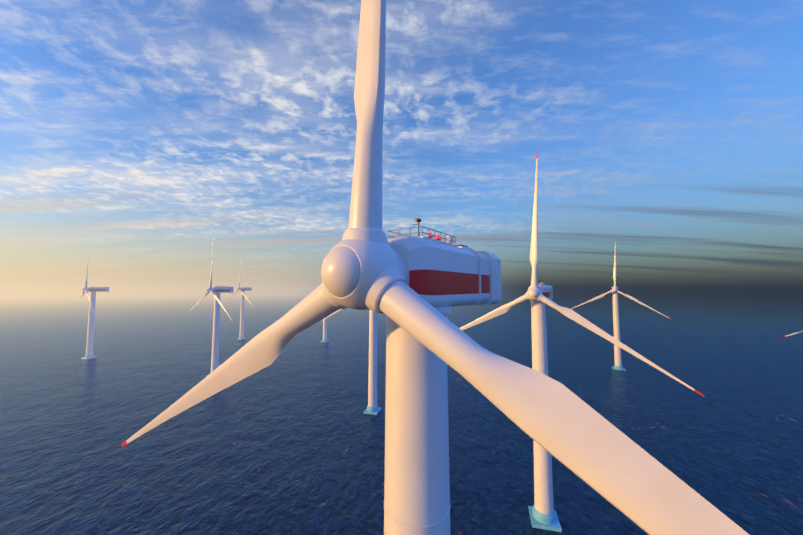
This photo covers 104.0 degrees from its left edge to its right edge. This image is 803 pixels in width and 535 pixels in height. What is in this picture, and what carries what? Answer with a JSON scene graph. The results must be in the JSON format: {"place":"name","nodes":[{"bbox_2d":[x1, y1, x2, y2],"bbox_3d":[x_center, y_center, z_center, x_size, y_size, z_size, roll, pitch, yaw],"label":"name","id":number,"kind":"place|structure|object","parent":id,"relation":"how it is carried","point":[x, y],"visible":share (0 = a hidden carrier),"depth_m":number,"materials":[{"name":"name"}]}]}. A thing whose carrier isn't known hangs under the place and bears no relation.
{"place":"outdoors","nodes":[
{"label":"outdoors","id":0,"kind":"place"},
{"bbox_2d":[0,288,802,534],"bbox_3d":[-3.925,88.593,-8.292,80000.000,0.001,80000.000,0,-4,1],"label":"sea","id":1,"kind":"structure","parent":0,"point":[290,440],"depth_m":220.77,"materials":[{"name":"blue liquid"}]},
{"bbox_2d":[75,252,108,358],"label":"turbine","id":2,"kind":"object","parent":1,"relation":"in","point":[90,329],"visible":0.98,"depth_m":398.21,"materials":[{"name":"white paint"}]},
{"bbox_2d":[188,236,233,376],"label":"turbine","id":3,"kind":"object","parent":1,"relation":"in","point":[215,291],"visible":0.96,"depth_m":318.77,"materials":[{"name":"white paint"}]},
{"bbox_2d":[224,261,251,339],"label":"turbine","id":4,"kind":"object","parent":1,"relation":"in","point":[242,290],"visible":1,"depth_m":546.78,"materials":[{"name":"white paint"}]},
{"bbox_2d":[321,317,328,341],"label":"turbine","id":5,"kind":"object","parent":1,"relation":"in","point":[324,339],"visible":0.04,"depth_m":518.71,"materials":[{"name":"white paint"}]},
{"bbox_2d":[321,309,380,414],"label":"turbine","id":6,"kind":"object","parent":1,"relation":"in","point":[373,408],"visible":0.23,"depth_m":225.88,"materials":[{"name":"white paint"}]},
{"bbox_2d":[121,0,748,534],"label":"turbine","id":7,"kind":"object","parent":1,"relation":"in","point":[413,290],"visible":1,"depth_m":21.87,"materials":[{"name":"white paint"}]},
{"bbox_2d":[460,152,704,531],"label":"turbine","id":8,"kind":"object","parent":1,"relation":"in","point":[542,511],"visible":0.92,"depth_m":119.84,"materials":[{"name":"white paint"}]},
{"bbox_2d":[571,240,670,370],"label":"turbine","id":9,"kind":"object","parent":1,"relation":"in","point":[615,291],"visible":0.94,"depth_m":344.07,"materials":[{"name":"white paint"}]},
{"bbox_2d":[780,330,802,337],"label":"turbine","id":10,"kind":"object","parent":1,"relation":"in","point":[792,334],"visible":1,"depth_m":168.20,"materials":[{"name":"white paint"}]},
{"bbox_2d":[0,0,802,288],"label":"sky","id":11,"kind":"structure","parent":0,"point":[135,134],"materials":[{"name":"blue"}]}
]}

